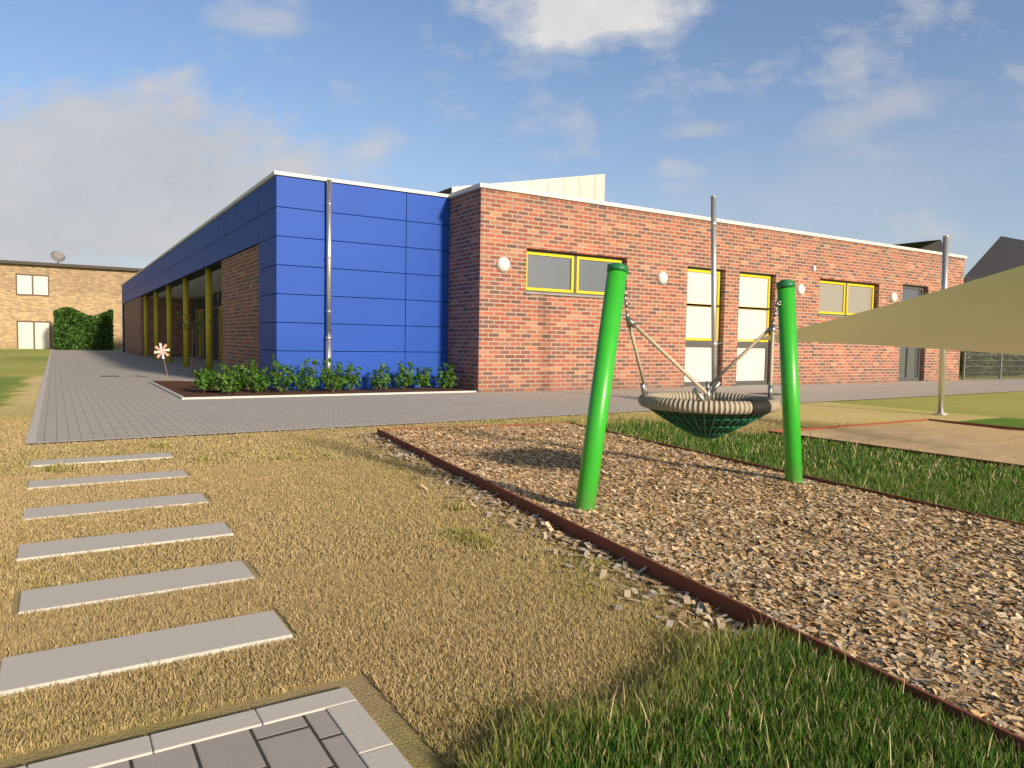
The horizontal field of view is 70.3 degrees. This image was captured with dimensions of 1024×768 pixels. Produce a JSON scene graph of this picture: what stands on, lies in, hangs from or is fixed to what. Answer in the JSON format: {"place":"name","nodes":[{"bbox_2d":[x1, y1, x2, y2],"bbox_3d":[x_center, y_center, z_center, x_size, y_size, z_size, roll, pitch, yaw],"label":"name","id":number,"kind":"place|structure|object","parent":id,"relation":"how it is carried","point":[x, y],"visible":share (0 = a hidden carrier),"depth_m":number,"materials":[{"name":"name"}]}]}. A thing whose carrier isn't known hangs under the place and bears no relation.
{"place":"outdoors","nodes":[
{"label":"outdoors","id":0,"kind":"place"},
{"bbox_2d":[0,263,137,349],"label":"brick building wall","id":1,"kind":"structure","parent":0,"point":[92,292],"depth_m":48.72,"materials":[{"name":"beige brick"}]},
{"bbox_2d":[15,273,50,348],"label":"window frames","id":2,"kind":"structure","parent":1,"relation":"in","point":[32,294],"depth_m":48.26,"materials":[{"name":"white plastic"}]},
{"bbox_2d":[51,251,64,262],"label":"dish","id":3,"kind":"object","parent":1,"relation":"on","point":[58,256],"visible":0.81,"depth_m":49.92,"materials":[{"name":"grey metal"}]},
{"bbox_2d":[0,260,141,271],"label":"house roof","id":4,"kind":"structure","parent":1,"relation":"on","point":[67,265],"depth_m":48.93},
{"bbox_2d":[199,307,221,359],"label":"yellow doors","id":5,"kind":"structure","parent":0,"point":[220,308],"depth_m":29.63,"materials":[{"name":"yellow metal"}]},
{"bbox_2d":[100,710,366,767],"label":"paving","id":6,"kind":"structure","parent":0,"point":[317,739],"depth_m":1.73,"materials":[{"name":"grey concrete"}]},
{"bbox_2d":[0,349,1023,767],"bbox_3d":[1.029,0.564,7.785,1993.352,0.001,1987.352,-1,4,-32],"label":"ground","id":7,"kind":"structure","parent":0,"point":[22,371],"depth_m":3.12,"materials":[{"name":"beige plant"}]},
{"bbox_2d":[0,452,292,696],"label":"stepping slabs","id":8,"kind":"structure","parent":7,"relation":"on","point":[45,668],"depth_m":2.73,"materials":[{"name":"grey concrete"}]},
{"bbox_2d":[16,687,412,767],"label":"border","id":9,"kind":"object","parent":7,"relation":"on","point":[368,740],"visible":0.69,"depth_m":1.79,"materials":[{"name":"grey concrete"}]},
{"bbox_2d":[154,380,274,391],"bbox_3d":[-5.957,0.026,14.326,1.695,0.030,3.457,-1,4,-32],"label":"bed","id":10,"kind":"object","parent":7,"relation":"on","point":[182,386],"visible":0.47,"depth_m":13.82,"materials":[{"name":"brown soil"}]},
{"bbox_2d":[123,206,447,379],"bbox_3d":[-4.373,-2.954,33.399,21.233,3.900,36.896,-1,4,-32],"label":"backing","id":11,"kind":"object","parent":7,"relation":"on","point":[201,272],"visible":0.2,"depth_m":14.93,"materials":[{"name":"blue"}]},
{"bbox_2d":[150,269,220,298],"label":"soffit","id":12,"kind":"structure","parent":11,"relation":"attached to","point":[196,287],"depth_m":27.87,"materials":[{"name":"white"}]},
{"bbox_2d":[122,175,449,389],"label":"blue panels","id":13,"kind":"object","parent":11,"relation":"attached to","point":[261,218],"visible":0.85,"depth_m":14.13,"materials":[{"name":"blue metal"}]},
{"bbox_2d":[437,174,604,200],"bbox_3d":[-0.621,-5.134,21.709,4.961,2.083,4.500,-1,4,-32],"label":"roof monitor","id":14,"kind":"object","parent":11,"relation":"on","point":[592,187],"visible":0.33,"depth_m":20.39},
{"bbox_2d":[121,170,966,285],"bbox_3d":[-4.336,-4.960,33.273,21.433,0.080,37.066,-1,4,-32],"label":"coping","id":15,"kind":"object","parent":11,"relation":"on","point":[274,173],"visible":0.48,"depth_m":15.44,"materials":[{"name":"grey metal"}]},
{"bbox_2d":[175,308,457,393],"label":"bed leaves","id":16,"kind":"object","parent":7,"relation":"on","point":[205,380],"visible":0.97,"depth_m":13.04,"materials":[{"name":"green plant"}]},
{"bbox_2d":[176,387,473,396],"bbox_3d":[-3.236,0.133,13.287,5.196,0.031,1.203,-1,4,-32],"label":"kerb","id":17,"kind":"object","parent":7,"relation":"on","point":[261,392],"visible":0.91,"depth_m":13.03,"materials":[{"name":"grey concrete"}]},
{"bbox_2d":[325,179,331,388],"bbox_3d":[-3.430,-1.822,13.618,0.132,3.940,0.132,2,3,9],"label":"downpipe","id":18,"kind":"object","parent":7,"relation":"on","point":[328,345],"visible":0.77,"depth_m":13.57,"materials":[{"name":"metal"}]},
{"bbox_2d":[25,349,1023,443],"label":"kerbs","id":19,"kind":"structure","parent":7,"relation":"on","point":[32,432],"depth_m":11.42,"materials":[{"name":"grey concrete"}]},
{"bbox_2d":[124,188,964,391],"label":"brick walls","id":20,"kind":"structure","parent":7,"relation":"on","point":[506,333],"depth_m":16.12,"materials":[{"name":"red brick"}]},
{"bbox_2d":[496,257,894,301],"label":"wall light bases","id":21,"kind":"object","parent":20,"relation":"attached to","point":[657,277],"visible":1,"depth_m":16.35,"materials":[{"name":"grey"}]},
{"bbox_2d":[498,258,896,301],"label":"lamps","id":22,"kind":"object","parent":21,"relation":"attached to","point":[503,264],"visible":1,"depth_m":16.33,"materials":[{"name":"white plastic"}]},
{"bbox_2d":[525,292,914,386],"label":"window sills","id":23,"kind":"structure","parent":20,"relation":"attached to","point":[541,293],"depth_m":15.34,"materials":[{"name":"grey concrete"}]},
{"bbox_2d":[526,249,923,385],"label":"window frames","id":24,"kind":"structure","parent":20,"relation":"in","point":[696,343],"depth_m":18.23,"materials":[{"name":"yellow metal"}]},
{"bbox_2d":[575,270,802,510],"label":"swing posts","id":25,"kind":"object","parent":7,"relation":"on","point":[599,400],"visible":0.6,"depth_m":4.09,"materials":[{"name":"green metal"}]},
{"bbox_2d":[607,262,795,287],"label":"post caps","id":26,"kind":"object","parent":25,"relation":"on","point":[786,283],"visible":0.94,"depth_m":4.13,"materials":[{"name":"green plastic"}]},
{"bbox_2d":[656,410,756,436],"bbox_3d":[1.252,0.240,4.673,0.780,0.188,0.780,-1,4,-32],"label":"net","id":27,"kind":"object","parent":25,"relation":"on","point":[707,416],"visible":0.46,"depth_m":4.41,"materials":[{"name":"teal fabric"}]},
{"bbox_2d":[648,408,766,438],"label":"net ropes","id":28,"kind":"object","parent":25,"relation":"on","point":[696,433],"visible":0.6,"depth_m":4.49,"materials":[{"name":"teal fabric"}]},
{"bbox_2d":[746,399,771,414],"bbox_3d":[1.457,0.139,4.326,0.157,0.090,0.099,-1,4,-32],"label":"swing rope sleeve","id":29,"kind":"object","parent":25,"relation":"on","point":[762,402],"visible":0.82,"depth_m":4.29,"materials":[{"name":"black rubber"}]},
{"bbox_2d":[377,419,1023,754],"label":"edging","id":30,"kind":"object","parent":7,"relation":"on","point":[723,603],"visible":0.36,"depth_m":3.24,"materials":[{"name":"brown metal"}]},
{"bbox_2d":[448,430,1022,720],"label":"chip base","id":31,"kind":"object","parent":7,"relation":"on","point":[975,699],"visible":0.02,"depth_m":2.76,"materials":[{"name":"brown wood"}]},
{"bbox_2d":[344,422,1023,767],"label":"chips","id":32,"kind":"object","parent":31,"relation":"on","point":[786,552],"visible":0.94,"depth_m":3.46,"materials":[{"name":"beige wood"}]},
{"bbox_2d":[710,195,949,415],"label":"sail poles","id":33,"kind":"object","parent":7,"relation":"on","point":[944,285],"visible":0.8,"depth_m":11.71,"materials":[{"name":"silver metal"}]},
{"bbox_2d":[753,265,1023,354],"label":"sail","id":34,"kind":"object","parent":33,"relation":"attached to","point":[985,314],"visible":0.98,"depth_m":8.97,"materials":[{"name":"beige fabric"}]},
{"bbox_2d":[959,351,1023,376],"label":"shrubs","id":35,"kind":"object","parent":7,"relation":"on","point":[960,362],"visible":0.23,"depth_m":27.82,"materials":[{"name":"green plant"}]},
{"bbox_2d":[962,351,1023,379],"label":"fence","id":36,"kind":"object","parent":7,"relation":"on","point":[965,356],"visible":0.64,"depth_m":25.22,"materials":[{"name":"grey metal"}]},
{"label":"house walls","id":37,"kind":"object","parent":7,"relation":"on","visible":0},
{"bbox_2d":[965,236,1023,282],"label":"house roof","id":38,"kind":"structure","parent":37,"relation":"on","point":[1002,253],"depth_m":64.51,"materials":[{"name":"tile"}]},
{"bbox_2d":[0,0,1023,276],"label":"sky","id":39,"kind":"structure","parent":0,"point":[126,126],"materials":[{"name":"blue"}]},
{"bbox_2d":[36,349,1023,441],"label":"paving","id":40,"kind":"structure","parent":0,"point":[83,400],"depth_m":11.29,"materials":[{"name":"grey concrete"}]},
{"bbox_2d":[53,306,113,349],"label":"hedge","id":41,"kind":"object","parent":40,"relation":"on","point":[94,332],"depth_m":46.31,"materials":[{"name":"green plant"}]},
{"bbox_2d":[144,268,212,372],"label":"columns","id":42,"kind":"structure","parent":40,"relation":"on","point":[208,300],"depth_m":23.33,"materials":[{"name":"yellow"}]},
{"bbox_2d":[190,291,221,360],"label":"column mullions","id":43,"kind":"object","parent":40,"relation":"on","point":[204,309],"visible":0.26,"depth_m":32.73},
{"bbox_2d":[192,292,221,359],"bbox_3d":[-10.515,-2.200,27.552,0.050,2.850,20.000,-1,4,-32],"label":"column glass","id":44,"kind":"object","parent":43,"relation":"in","point":[216,319],"visible":0.07,"depth_m":31.29,"materials":[{"name":"clear glass"}]},
{"bbox_2d":[526,251,873,341],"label":"window frames","id":45,"kind":"structure","parent":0,"point":[620,261],"depth_m":17.43,"materials":[{"name":"yellow metal"}]},
{"bbox_2d":[624,289,781,401],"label":"chains","id":46,"kind":"object","parent":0,"point":[630,322],"visible":0.88,"depth_m":4.60,"materials":[{"name":"silver metal"}]},
{"bbox_2d":[628,325,774,394],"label":"swing ropes","id":47,"kind":"object","parent":46,"relation":"hanging from","point":[678,366],"visible":0.93,"depth_m":4.49,"materials":[{"name":"beige fabric"}]},
{"bbox_2d":[638,392,779,414],"bbox_3d":[1.254,0.116,4.666,0.880,0.078,0.880,-1,4,-32],"label":"swing seat ring","id":48,"kind":"object","parent":46,"relation":"hanging from","point":[719,403],"visible":0.87,"depth_m":4.38,"materials":[{"name":"beige wicker"}]},
{"bbox_2d":[527,255,920,377],"bbox_3d":[6.418,-1.435,18.595,14.510,2.690,0.010,-1,4,-32],"label":"window","id":49,"kind":"structure","parent":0,"point":[547,272],"depth_m":15.70,"materials":[{"name":"glass"}]},
{"bbox_2d":[684,271,767,381],"bbox_3d":[5.282,-1.369,17.886,2.910,2.600,0.010,-1,4,-32],"label":"window","id":50,"kind":"structure","parent":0,"point":[751,326],"depth_m":18.06,"materials":[{"name":"white glass"}]},
{"bbox_2d":[782,420,1023,464],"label":"sand","id":51,"kind":"structure","parent":0,"point":[986,443],"depth_m":7.79,"materials":[{"name":"beige sand"}]},
{"bbox_2d":[894,240,941,251],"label":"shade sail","id":52,"kind":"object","parent":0,"point":[934,245],"depth_m":82.38,"materials":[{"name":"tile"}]},
{"bbox_3d":[-7.754,-0.387,16.271,0.130,0.622,0.012,-1,4,-32],"label":"pin stick","id":53,"kind":"object","parent":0,"visible":0},
{"bbox_2d":[154,343,169,358],"bbox_3d":[-7.797,-0.734,16.197,0.341,0.341,0.001,1,3,0],"label":"pinwheel","id":54,"kind":"object","parent":53,"relation":"attached to","point":[160,353],"visible":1,"depth_m":16.20,"materials":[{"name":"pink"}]}
]}

